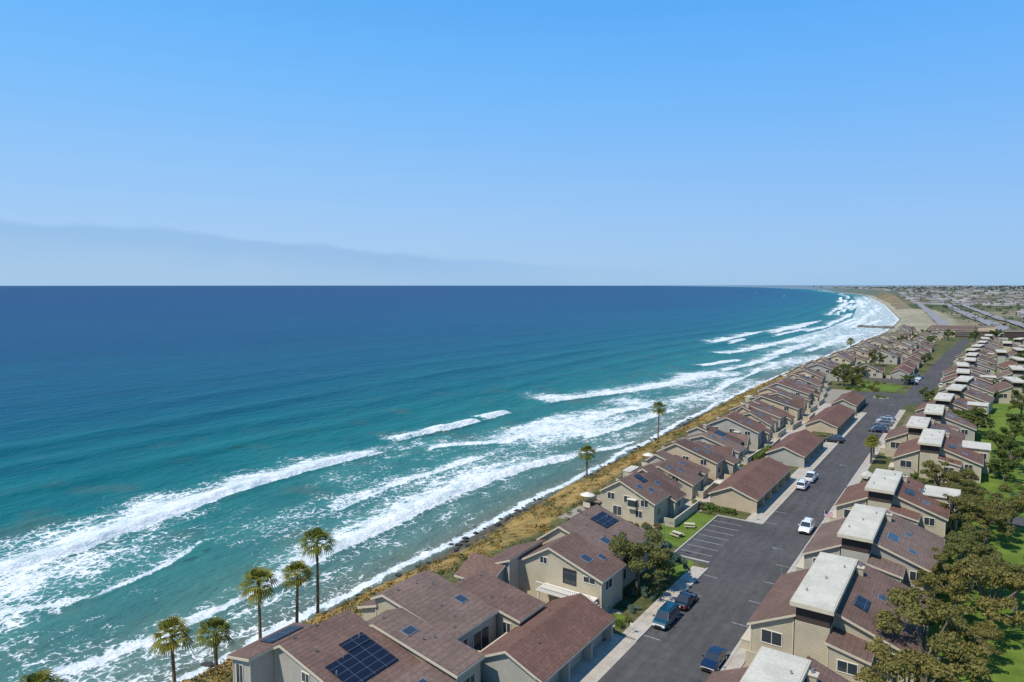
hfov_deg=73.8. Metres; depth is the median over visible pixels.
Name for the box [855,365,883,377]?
walls
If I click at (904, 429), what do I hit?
roof
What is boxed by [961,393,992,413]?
walls
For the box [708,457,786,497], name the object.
roof
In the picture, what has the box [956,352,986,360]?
walls
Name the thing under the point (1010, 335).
walls
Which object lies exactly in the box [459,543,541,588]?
walls
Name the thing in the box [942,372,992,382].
roof
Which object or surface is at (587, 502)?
deck screen
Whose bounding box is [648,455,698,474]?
walls
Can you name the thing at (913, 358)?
roof
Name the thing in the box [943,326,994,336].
walls
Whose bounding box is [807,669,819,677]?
chimney cap
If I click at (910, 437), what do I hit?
clerestory walls
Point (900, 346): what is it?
walls
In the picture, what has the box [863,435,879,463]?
palm tree
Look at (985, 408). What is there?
flat roof walls
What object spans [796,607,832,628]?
clerestory walls
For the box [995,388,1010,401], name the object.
walls
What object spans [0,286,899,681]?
sea
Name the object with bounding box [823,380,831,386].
patio wall
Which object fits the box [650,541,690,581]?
silver leaf tree
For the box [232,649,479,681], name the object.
corner boards
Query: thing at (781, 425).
walls
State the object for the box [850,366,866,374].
garden tree
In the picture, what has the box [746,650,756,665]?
garden wall
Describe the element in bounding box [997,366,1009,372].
walls
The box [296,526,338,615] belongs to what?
palm tree
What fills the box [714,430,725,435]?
solar panels
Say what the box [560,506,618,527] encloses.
solar panels
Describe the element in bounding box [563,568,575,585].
window frames
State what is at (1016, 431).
garden tree
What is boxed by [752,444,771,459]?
hedge
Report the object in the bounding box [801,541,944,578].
eaves
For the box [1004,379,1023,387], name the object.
clerestory walls
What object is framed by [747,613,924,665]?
eaves
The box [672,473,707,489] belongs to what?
windows
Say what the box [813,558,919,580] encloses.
windows
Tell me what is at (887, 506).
clerestory walls
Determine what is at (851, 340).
palm tree
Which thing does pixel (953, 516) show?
eucalyptus tree
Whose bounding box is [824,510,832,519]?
flag on pole
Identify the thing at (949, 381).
walls
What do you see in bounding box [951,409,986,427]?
garden tree
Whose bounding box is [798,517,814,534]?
parked suv
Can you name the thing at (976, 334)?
garden tree
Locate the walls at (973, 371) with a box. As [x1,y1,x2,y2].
[944,368,985,376]
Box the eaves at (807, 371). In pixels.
[786,366,826,377]
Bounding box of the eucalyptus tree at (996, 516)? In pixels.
[953,496,1015,543]
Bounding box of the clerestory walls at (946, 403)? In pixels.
[935,400,949,406]
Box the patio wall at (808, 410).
[804,405,817,412]
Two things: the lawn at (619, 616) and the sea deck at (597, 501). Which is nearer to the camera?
the lawn at (619, 616)
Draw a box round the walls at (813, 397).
[811,394,818,402]
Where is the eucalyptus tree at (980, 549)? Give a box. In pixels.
[940,534,1007,590]
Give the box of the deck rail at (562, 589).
[536,581,589,597]
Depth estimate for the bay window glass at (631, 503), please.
121.06 m
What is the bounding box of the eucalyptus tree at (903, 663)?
[853,635,964,681]
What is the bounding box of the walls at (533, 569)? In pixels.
[521,528,647,611]
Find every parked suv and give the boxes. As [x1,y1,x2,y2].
[795,479,809,489]
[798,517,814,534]
[824,435,842,442]
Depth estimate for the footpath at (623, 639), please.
81.09 m
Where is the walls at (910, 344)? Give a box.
[897,340,920,348]
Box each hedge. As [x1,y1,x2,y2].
[706,504,735,515]
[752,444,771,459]
[812,431,832,436]
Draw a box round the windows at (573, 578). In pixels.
[540,556,625,589]
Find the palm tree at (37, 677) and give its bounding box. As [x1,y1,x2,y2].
[17,667,68,681]
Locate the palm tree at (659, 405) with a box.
[649,401,667,439]
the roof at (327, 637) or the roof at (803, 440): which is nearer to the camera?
the roof at (327, 637)
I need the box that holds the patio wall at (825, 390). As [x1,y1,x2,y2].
[820,386,829,391]
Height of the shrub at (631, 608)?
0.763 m
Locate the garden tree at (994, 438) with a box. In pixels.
[982,429,1018,450]
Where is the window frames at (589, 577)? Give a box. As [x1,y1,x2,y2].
[540,555,626,591]
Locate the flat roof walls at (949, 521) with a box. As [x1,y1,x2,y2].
[929,496,957,530]
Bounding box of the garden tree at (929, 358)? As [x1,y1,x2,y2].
[920,353,933,364]
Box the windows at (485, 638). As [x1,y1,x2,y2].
[462,622,509,650]
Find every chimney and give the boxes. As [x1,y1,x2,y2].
[807,675,817,681]
[856,568,863,576]
[885,515,891,521]
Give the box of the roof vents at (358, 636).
[292,615,434,673]
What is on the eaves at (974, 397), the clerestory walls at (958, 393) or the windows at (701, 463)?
the clerestory walls at (958, 393)
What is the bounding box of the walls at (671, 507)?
[668,498,682,515]
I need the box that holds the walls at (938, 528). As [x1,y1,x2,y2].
[837,496,946,536]
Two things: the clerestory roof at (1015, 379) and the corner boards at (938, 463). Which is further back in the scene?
the clerestory roof at (1015, 379)
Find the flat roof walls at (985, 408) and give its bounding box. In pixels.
[970,405,987,423]
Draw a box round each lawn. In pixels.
[613,613,626,627]
[656,559,694,576]
[657,512,714,546]
[846,382,903,391]
[915,518,1023,681]
[962,341,1023,515]
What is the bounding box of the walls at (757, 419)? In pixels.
[744,414,776,437]
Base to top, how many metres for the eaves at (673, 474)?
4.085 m
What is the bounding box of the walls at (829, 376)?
[806,361,836,380]
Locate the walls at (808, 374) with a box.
[787,370,824,382]
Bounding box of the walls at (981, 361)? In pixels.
[955,358,996,366]
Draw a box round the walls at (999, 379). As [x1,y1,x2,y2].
[996,372,1023,381]
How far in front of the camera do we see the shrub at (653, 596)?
91.21 m
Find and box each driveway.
[563,633,635,681]
[746,412,864,522]
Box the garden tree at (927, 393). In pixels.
[919,387,934,401]
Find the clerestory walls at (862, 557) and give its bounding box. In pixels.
[841,549,870,563]
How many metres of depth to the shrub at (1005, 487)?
138.90 m
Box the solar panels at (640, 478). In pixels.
[634,474,647,482]
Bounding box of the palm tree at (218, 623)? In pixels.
[191,616,234,669]
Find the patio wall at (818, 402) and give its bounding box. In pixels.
[813,398,824,405]
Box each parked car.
[674,592,697,609]
[700,645,727,672]
[868,425,887,432]
[873,419,891,425]
[876,416,893,422]
[904,379,917,384]
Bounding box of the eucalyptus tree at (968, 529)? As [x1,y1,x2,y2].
[943,522,995,557]
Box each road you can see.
[598,392,924,681]
[868,377,919,384]
[905,339,969,398]
[987,517,1023,526]
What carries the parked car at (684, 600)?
on the road at (745, 559)
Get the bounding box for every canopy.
[535,613,614,681]
[752,466,791,500]
[800,437,823,456]
[834,409,854,426]
[854,395,865,405]
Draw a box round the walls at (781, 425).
[731,404,783,428]
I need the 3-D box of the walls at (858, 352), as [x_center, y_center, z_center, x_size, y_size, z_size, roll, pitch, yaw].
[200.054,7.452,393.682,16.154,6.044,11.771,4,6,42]
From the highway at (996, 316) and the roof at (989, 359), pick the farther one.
the highway at (996, 316)
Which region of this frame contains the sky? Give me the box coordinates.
[0,0,1023,285]
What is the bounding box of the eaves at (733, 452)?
[657,443,739,464]
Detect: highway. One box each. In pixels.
[897,292,949,324]
[933,296,1010,330]
[943,294,1023,326]
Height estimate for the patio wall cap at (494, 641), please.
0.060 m
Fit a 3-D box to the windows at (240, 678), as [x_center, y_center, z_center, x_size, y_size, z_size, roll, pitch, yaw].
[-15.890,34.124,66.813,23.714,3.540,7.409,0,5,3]
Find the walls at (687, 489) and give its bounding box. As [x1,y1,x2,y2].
[657,467,707,498]
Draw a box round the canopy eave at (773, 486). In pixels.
[753,469,791,501]
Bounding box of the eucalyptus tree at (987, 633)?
[952,617,1004,661]
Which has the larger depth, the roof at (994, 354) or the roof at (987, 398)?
the roof at (994, 354)
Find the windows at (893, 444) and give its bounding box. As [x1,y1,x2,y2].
[891,442,899,447]
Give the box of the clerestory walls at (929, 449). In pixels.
[920,445,938,453]
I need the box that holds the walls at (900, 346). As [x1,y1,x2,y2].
[896,344,913,353]
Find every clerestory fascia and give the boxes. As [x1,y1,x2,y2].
[740,646,811,681]
[790,552,857,615]
[837,503,886,542]
[865,468,902,494]
[906,416,930,428]
[918,429,944,446]
[924,404,944,414]
[934,392,954,401]
[946,384,967,390]
[954,376,974,381]
[1002,376,1023,382]
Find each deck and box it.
[536,583,597,601]
[583,499,601,508]
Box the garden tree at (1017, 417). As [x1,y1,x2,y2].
[1006,413,1023,422]
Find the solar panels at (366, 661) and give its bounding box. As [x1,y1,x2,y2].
[260,625,398,681]
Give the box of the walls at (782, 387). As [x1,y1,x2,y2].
[765,384,810,397]
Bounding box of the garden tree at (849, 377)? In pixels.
[842,373,864,385]
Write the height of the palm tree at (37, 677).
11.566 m
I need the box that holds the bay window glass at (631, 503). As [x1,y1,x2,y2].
[628,500,636,506]
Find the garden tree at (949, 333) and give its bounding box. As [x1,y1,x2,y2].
[943,329,955,339]
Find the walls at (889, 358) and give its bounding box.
[876,350,902,364]
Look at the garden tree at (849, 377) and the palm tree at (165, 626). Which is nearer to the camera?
the palm tree at (165, 626)
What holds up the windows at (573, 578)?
attached to the walls at (533, 569)
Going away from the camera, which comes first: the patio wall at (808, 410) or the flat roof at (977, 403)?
the flat roof at (977, 403)
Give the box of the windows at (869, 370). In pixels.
[862,369,878,375]
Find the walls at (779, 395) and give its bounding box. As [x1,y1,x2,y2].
[750,394,809,407]
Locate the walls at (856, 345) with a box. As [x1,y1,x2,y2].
[851,344,870,349]
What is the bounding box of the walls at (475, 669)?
[384,634,478,681]
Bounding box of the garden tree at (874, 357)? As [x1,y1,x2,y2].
[871,353,885,365]
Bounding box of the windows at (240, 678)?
[236,663,474,681]
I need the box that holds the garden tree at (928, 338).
[924,336,937,341]
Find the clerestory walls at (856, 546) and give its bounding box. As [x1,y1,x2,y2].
[841,538,870,553]
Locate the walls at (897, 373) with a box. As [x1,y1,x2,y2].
[891,369,906,378]
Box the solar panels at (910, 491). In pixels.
[905,488,914,495]
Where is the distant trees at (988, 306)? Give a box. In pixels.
[813,285,1023,337]
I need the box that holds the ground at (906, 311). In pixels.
[186,285,1023,681]
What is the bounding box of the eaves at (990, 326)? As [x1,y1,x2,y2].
[950,326,1023,331]
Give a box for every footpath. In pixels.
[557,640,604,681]
[613,634,634,644]
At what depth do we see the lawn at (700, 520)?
118.09 m
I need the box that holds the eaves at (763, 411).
[729,401,794,419]
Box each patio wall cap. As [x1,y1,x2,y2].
[481,632,507,650]
[674,500,699,519]
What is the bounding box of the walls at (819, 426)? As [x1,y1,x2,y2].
[806,420,832,434]
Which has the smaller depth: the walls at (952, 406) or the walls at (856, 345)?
the walls at (952, 406)
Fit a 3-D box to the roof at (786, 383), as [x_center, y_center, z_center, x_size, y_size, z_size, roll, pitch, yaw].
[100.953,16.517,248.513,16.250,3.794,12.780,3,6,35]
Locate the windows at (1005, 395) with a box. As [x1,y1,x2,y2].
[1000,380,1011,397]
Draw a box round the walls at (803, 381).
[794,378,821,388]
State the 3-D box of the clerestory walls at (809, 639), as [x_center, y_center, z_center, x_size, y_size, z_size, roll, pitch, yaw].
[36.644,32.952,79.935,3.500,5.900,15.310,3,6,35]
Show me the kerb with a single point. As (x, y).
(685, 590)
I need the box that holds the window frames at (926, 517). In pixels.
[843,503,954,526]
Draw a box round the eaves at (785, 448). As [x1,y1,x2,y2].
[765,447,800,455]
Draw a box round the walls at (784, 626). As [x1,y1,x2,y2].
[751,615,912,681]
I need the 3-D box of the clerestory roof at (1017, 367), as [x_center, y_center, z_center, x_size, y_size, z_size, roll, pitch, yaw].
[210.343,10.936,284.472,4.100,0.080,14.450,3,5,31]
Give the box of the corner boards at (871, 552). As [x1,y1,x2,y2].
[804,543,935,599]
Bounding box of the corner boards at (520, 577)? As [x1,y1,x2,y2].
[458,539,648,606]
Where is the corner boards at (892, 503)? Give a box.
[836,499,945,537]
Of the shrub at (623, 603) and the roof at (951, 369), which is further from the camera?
the roof at (951, 369)
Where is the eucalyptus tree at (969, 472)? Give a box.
[938,467,979,488]
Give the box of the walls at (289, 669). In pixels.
[234,648,319,681]
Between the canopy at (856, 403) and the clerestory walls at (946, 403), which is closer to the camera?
the clerestory walls at (946, 403)
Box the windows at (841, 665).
[762,629,892,674]
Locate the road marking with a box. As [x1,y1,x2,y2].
[644,433,875,652]
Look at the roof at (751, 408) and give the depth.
196.25 m
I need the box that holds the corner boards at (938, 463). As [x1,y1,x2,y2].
[894,448,980,482]
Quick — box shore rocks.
[201,416,699,667]
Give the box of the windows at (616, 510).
[608,492,679,517]
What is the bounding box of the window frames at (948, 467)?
[900,453,986,470]
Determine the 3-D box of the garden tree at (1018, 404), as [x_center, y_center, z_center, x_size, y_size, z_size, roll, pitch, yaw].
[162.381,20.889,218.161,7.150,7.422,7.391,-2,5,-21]
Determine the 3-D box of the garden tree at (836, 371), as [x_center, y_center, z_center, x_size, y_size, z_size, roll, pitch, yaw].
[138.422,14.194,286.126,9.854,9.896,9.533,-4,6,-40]
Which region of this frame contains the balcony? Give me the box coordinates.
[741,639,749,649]
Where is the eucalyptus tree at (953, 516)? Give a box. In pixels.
[937,494,978,530]
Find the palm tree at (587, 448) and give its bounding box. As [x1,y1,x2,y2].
[577,445,595,476]
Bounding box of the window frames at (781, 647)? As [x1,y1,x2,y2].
[761,628,894,675]
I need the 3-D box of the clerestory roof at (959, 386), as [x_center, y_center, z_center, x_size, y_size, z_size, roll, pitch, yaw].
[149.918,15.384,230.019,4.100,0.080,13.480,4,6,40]
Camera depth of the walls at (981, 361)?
334.65 m
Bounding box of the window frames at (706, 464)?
[682,455,736,473]
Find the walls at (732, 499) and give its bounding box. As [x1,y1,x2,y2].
[711,488,749,512]
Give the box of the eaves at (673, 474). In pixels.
[627,454,710,486]
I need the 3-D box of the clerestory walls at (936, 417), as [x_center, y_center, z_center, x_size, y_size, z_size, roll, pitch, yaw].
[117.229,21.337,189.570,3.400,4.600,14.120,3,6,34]
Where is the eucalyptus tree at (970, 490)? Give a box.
[940,478,988,502]
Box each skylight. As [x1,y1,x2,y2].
[455,595,466,601]
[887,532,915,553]
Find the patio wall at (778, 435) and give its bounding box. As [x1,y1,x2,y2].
[771,428,785,437]
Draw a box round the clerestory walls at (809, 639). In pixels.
[794,619,832,665]
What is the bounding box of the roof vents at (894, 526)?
[848,511,911,545]
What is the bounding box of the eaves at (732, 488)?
[708,487,752,499]
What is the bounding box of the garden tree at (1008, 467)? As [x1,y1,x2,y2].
[985,455,1023,481]
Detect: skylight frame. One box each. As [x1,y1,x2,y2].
[453,594,468,603]
[887,532,916,555]
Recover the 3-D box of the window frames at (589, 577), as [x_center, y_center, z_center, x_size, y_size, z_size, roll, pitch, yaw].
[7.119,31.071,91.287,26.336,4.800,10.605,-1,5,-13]
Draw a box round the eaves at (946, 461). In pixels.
[892,447,983,466]
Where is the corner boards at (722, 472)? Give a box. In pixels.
[715,463,737,479]
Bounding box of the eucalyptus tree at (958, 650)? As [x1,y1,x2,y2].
[873,587,993,681]
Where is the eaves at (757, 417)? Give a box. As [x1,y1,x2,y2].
[736,406,778,425]
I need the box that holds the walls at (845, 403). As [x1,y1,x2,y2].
[832,400,851,408]
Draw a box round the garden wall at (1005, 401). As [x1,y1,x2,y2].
[999,399,1011,403]
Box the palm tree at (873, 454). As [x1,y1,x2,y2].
[867,435,880,457]
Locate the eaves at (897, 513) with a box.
[834,495,949,521]
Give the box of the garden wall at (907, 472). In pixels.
[894,469,913,477]
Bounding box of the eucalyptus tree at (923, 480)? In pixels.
[910,477,927,484]
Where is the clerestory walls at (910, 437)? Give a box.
[908,434,919,440]
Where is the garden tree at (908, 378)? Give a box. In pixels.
[900,374,916,384]
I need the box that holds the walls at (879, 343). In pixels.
[868,340,889,348]
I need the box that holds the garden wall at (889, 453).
[885,449,895,456]
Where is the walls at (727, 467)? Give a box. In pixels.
[723,460,736,474]
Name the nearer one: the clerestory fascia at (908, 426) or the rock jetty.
the clerestory fascia at (908, 426)
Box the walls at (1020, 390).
[1011,387,1023,401]
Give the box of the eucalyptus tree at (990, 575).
[943,553,1023,627]
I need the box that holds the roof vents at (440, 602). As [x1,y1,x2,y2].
[397,572,503,627]
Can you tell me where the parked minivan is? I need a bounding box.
[652,600,679,629]
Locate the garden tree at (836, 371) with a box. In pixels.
[830,363,852,385]
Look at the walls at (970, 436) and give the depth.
181.64 m
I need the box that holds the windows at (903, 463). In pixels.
[900,453,986,472]
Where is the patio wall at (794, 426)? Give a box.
[786,420,801,429]
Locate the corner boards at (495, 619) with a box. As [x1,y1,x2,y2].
[362,599,519,639]
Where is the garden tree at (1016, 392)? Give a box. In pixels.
[1011,384,1023,403]
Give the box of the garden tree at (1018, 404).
[1007,395,1023,413]
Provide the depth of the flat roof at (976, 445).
155.54 m
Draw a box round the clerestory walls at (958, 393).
[948,390,960,395]
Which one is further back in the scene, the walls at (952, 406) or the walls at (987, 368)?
the walls at (987, 368)
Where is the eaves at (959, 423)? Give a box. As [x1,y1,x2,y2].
[903,416,976,430]
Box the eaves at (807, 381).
[787,374,822,386]
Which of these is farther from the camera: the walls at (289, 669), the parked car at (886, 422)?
the parked car at (886, 422)
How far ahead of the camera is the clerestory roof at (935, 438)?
154.02 m
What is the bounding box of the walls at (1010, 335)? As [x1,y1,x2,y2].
[955,332,1023,338]
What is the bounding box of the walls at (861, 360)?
[856,358,864,362]
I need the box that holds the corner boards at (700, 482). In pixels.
[647,460,703,497]
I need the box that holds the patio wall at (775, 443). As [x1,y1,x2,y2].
[764,439,779,447]
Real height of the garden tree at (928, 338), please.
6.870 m
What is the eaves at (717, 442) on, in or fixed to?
on the walls at (698, 431)
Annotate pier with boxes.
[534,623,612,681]
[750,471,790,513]
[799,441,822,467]
[833,412,854,434]
[852,398,865,411]
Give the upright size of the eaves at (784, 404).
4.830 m
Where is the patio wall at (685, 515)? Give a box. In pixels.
[664,501,699,527]
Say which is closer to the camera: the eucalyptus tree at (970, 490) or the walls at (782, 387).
the eucalyptus tree at (970, 490)
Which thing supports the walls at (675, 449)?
on the ground at (906, 311)
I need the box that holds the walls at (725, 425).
[709,418,769,449]
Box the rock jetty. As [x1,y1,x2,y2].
[857,325,895,328]
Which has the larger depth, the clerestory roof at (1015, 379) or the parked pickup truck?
the clerestory roof at (1015, 379)
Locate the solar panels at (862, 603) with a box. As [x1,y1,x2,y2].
[854,595,870,611]
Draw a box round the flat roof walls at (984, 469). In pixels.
[967,448,989,473]
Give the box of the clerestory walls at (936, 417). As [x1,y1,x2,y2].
[926,414,940,421]
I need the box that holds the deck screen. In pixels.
[583,495,596,507]
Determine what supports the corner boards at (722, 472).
on the walls at (727, 467)
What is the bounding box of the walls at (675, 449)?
[663,444,732,480]
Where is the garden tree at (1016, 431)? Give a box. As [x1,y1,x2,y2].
[1000,421,1023,437]
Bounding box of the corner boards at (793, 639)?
[750,615,913,681]
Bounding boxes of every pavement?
[621,566,704,639]
[721,410,905,670]
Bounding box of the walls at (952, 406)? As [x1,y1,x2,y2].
[917,403,979,426]
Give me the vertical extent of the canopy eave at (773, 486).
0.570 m
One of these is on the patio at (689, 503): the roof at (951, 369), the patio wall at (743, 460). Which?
the patio wall at (743, 460)
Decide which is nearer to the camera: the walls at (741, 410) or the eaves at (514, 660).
the eaves at (514, 660)
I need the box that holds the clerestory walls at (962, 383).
[955,381,967,384]
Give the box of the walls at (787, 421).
[784,417,792,426]
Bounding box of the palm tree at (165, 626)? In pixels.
[147,616,196,681]
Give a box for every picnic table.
[669,530,684,538]
[684,522,694,528]
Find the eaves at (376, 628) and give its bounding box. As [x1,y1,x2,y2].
[227,624,485,681]
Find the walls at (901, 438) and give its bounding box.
[885,433,907,449]
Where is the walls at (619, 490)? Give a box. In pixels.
[603,470,667,524]
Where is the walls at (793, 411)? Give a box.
[755,397,803,420]
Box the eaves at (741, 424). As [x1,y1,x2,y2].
[708,416,771,433]
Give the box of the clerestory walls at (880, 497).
[868,491,892,503]
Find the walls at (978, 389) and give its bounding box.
[940,384,994,402]
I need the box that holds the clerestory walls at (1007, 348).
[1003,346,1010,351]
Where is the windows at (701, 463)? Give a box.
[683,456,735,472]
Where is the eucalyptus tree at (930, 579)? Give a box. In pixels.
[917,546,986,605]
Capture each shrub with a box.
[613,619,623,625]
[620,600,628,606]
[624,616,632,622]
[625,590,637,595]
[627,604,634,613]
[630,586,639,595]
[639,585,647,592]
[641,589,647,596]
[650,587,661,594]
[650,594,656,600]
[653,523,661,529]
[987,492,1003,498]
[997,483,1012,490]
[1006,473,1016,479]
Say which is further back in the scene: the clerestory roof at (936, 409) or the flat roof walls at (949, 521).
the clerestory roof at (936, 409)
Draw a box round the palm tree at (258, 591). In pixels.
[235,566,281,638]
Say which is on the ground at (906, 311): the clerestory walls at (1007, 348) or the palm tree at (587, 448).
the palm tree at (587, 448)
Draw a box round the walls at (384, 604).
[363,597,540,647]
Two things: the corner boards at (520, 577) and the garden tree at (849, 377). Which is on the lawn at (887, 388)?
the garden tree at (849, 377)
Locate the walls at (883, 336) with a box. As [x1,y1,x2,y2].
[879,334,894,339]
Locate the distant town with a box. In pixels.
[810,285,1023,335]
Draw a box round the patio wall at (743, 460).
[739,449,761,463]
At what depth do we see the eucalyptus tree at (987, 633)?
74.85 m
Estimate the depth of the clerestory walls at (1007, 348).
406.35 m
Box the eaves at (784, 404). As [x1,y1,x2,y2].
[752,396,805,410]
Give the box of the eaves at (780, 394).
[750,388,811,403]
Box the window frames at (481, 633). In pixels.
[461,621,510,649]
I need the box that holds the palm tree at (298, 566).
[278,560,315,622]
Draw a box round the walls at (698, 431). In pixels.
[688,428,748,462]
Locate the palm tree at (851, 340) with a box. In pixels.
[846,338,854,346]
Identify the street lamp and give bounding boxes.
[664,521,672,541]
[772,547,782,573]
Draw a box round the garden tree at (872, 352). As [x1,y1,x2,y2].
[868,349,877,356]
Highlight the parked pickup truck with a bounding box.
[804,471,817,482]
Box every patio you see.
[535,597,622,613]
[557,389,851,532]
[684,403,830,510]
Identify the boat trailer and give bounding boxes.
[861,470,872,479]
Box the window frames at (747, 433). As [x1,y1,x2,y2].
[713,426,769,443]
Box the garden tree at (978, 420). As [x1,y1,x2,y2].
[958,406,994,437]
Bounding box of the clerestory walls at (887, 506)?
[867,500,891,510]
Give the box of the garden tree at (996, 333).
[989,330,1004,336]
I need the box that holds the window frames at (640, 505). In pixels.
[607,491,680,518]
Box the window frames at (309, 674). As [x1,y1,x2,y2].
[236,661,474,681]
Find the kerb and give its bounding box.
[635,410,899,670]
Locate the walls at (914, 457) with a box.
[894,449,980,483]
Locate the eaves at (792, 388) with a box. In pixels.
[761,383,820,395]
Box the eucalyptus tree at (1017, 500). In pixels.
[984,493,1023,531]
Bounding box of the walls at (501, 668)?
[480,654,533,681]
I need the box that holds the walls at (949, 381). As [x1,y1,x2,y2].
[943,375,990,386]
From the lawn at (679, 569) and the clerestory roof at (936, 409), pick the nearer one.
the lawn at (679, 569)
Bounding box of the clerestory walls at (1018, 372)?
[1013,370,1022,374]
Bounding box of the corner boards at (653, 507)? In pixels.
[602,490,683,524]
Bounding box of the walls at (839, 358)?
[827,355,854,368]
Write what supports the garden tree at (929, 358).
on the ground at (906, 311)
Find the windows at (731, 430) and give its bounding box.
[714,427,769,440]
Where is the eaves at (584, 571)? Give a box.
[454,526,647,583]
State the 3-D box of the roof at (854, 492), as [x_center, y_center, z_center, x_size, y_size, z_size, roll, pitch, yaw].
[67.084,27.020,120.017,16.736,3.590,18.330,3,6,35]
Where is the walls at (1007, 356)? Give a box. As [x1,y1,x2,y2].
[991,354,1012,360]
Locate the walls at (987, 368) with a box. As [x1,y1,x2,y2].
[975,363,993,375]
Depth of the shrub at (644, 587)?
93.66 m
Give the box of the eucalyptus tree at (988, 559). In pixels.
[980,550,1023,611]
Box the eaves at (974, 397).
[929,392,994,403]
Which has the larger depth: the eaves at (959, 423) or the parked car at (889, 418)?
the parked car at (889, 418)
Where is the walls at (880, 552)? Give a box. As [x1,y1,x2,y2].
[805,544,936,599]
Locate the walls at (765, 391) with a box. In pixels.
[759,388,775,394]
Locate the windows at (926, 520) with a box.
[844,504,953,525]
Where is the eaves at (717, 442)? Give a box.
[672,427,750,452]
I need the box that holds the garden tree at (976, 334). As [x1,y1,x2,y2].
[968,330,982,341]
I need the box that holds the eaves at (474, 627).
[357,595,545,639]
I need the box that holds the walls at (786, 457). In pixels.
[768,448,798,466]
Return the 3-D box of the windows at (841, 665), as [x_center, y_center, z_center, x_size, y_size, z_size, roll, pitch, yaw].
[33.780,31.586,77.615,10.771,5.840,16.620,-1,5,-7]
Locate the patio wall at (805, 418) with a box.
[803,413,814,420]
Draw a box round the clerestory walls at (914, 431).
[908,428,922,435]
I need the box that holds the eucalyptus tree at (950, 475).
[919,460,964,487]
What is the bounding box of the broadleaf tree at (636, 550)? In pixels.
[608,527,675,590]
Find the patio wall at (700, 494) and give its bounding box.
[693,479,718,498]
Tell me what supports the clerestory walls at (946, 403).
on the eaves
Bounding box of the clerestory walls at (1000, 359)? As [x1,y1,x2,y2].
[996,356,1005,363]
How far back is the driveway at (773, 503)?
147.95 m
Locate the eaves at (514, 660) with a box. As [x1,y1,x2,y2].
[485,651,535,679]
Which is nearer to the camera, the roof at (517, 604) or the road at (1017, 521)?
the roof at (517, 604)
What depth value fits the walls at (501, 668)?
71.11 m
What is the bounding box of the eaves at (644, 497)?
[600,468,686,505]
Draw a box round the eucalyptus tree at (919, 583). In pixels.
[899,579,932,600]
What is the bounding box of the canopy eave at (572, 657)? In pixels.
[536,618,615,681]
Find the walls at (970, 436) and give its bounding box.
[941,417,973,440]
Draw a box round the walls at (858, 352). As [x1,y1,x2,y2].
[849,350,871,359]
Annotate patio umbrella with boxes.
[580,492,594,497]
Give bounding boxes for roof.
[228,609,421,681]
[359,571,544,620]
[366,608,484,681]
[372,570,497,638]
[455,532,625,581]
[480,593,606,675]
[537,504,647,558]
[600,464,681,503]
[622,465,639,471]
[628,450,709,484]
[640,471,685,500]
[657,438,732,462]
[672,431,748,451]
[687,423,742,442]
[692,440,739,463]
[705,655,849,681]
[708,411,771,432]
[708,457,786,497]
[733,399,788,417]
[738,405,770,417]
[741,410,778,424]
[741,647,808,681]
[747,558,928,662]
[748,386,810,402]
[751,394,804,409]
[760,403,794,418]
[762,380,812,393]
[766,429,819,453]
[769,378,815,389]
[786,372,820,382]
[788,364,825,376]
[792,376,822,385]
[792,552,856,610]
[801,511,944,576]
[805,363,835,368]
[805,403,850,425]
[831,354,854,360]
[832,391,862,403]
[834,477,949,520]
[839,504,885,538]
[843,351,867,359]
[851,349,873,354]
[859,363,884,372]
[866,468,901,490]
[881,349,901,355]
[884,422,965,439]
[890,365,910,372]
[893,435,983,465]
[897,361,914,367]
[902,356,918,361]
[903,409,975,429]
[907,416,929,426]
[908,351,923,356]
[913,347,927,351]
[915,397,973,410]
[919,428,944,443]
[923,485,960,497]
[924,404,943,412]
[931,325,995,329]
[931,387,994,402]
[934,392,953,399]
[939,378,996,392]
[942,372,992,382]
[943,365,989,374]
[947,384,965,389]
[952,361,995,368]
[954,375,973,380]
[955,330,997,331]
[955,354,996,363]
[956,362,968,365]
[957,368,968,372]
[962,440,990,450]
[964,345,995,352]
[964,350,989,356]
[967,401,988,406]
[969,342,1000,348]
[980,375,996,377]
[988,352,1015,358]
[993,381,1011,390]
[994,369,1011,377]
[997,360,1016,367]
[1003,376,1023,381]
[1009,365,1023,368]
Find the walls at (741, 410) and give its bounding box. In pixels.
[737,407,747,413]
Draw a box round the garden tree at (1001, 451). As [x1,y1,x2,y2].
[996,439,1023,466]
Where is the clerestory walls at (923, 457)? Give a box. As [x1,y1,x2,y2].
[919,452,938,478]
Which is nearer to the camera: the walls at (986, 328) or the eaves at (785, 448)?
the eaves at (785, 448)

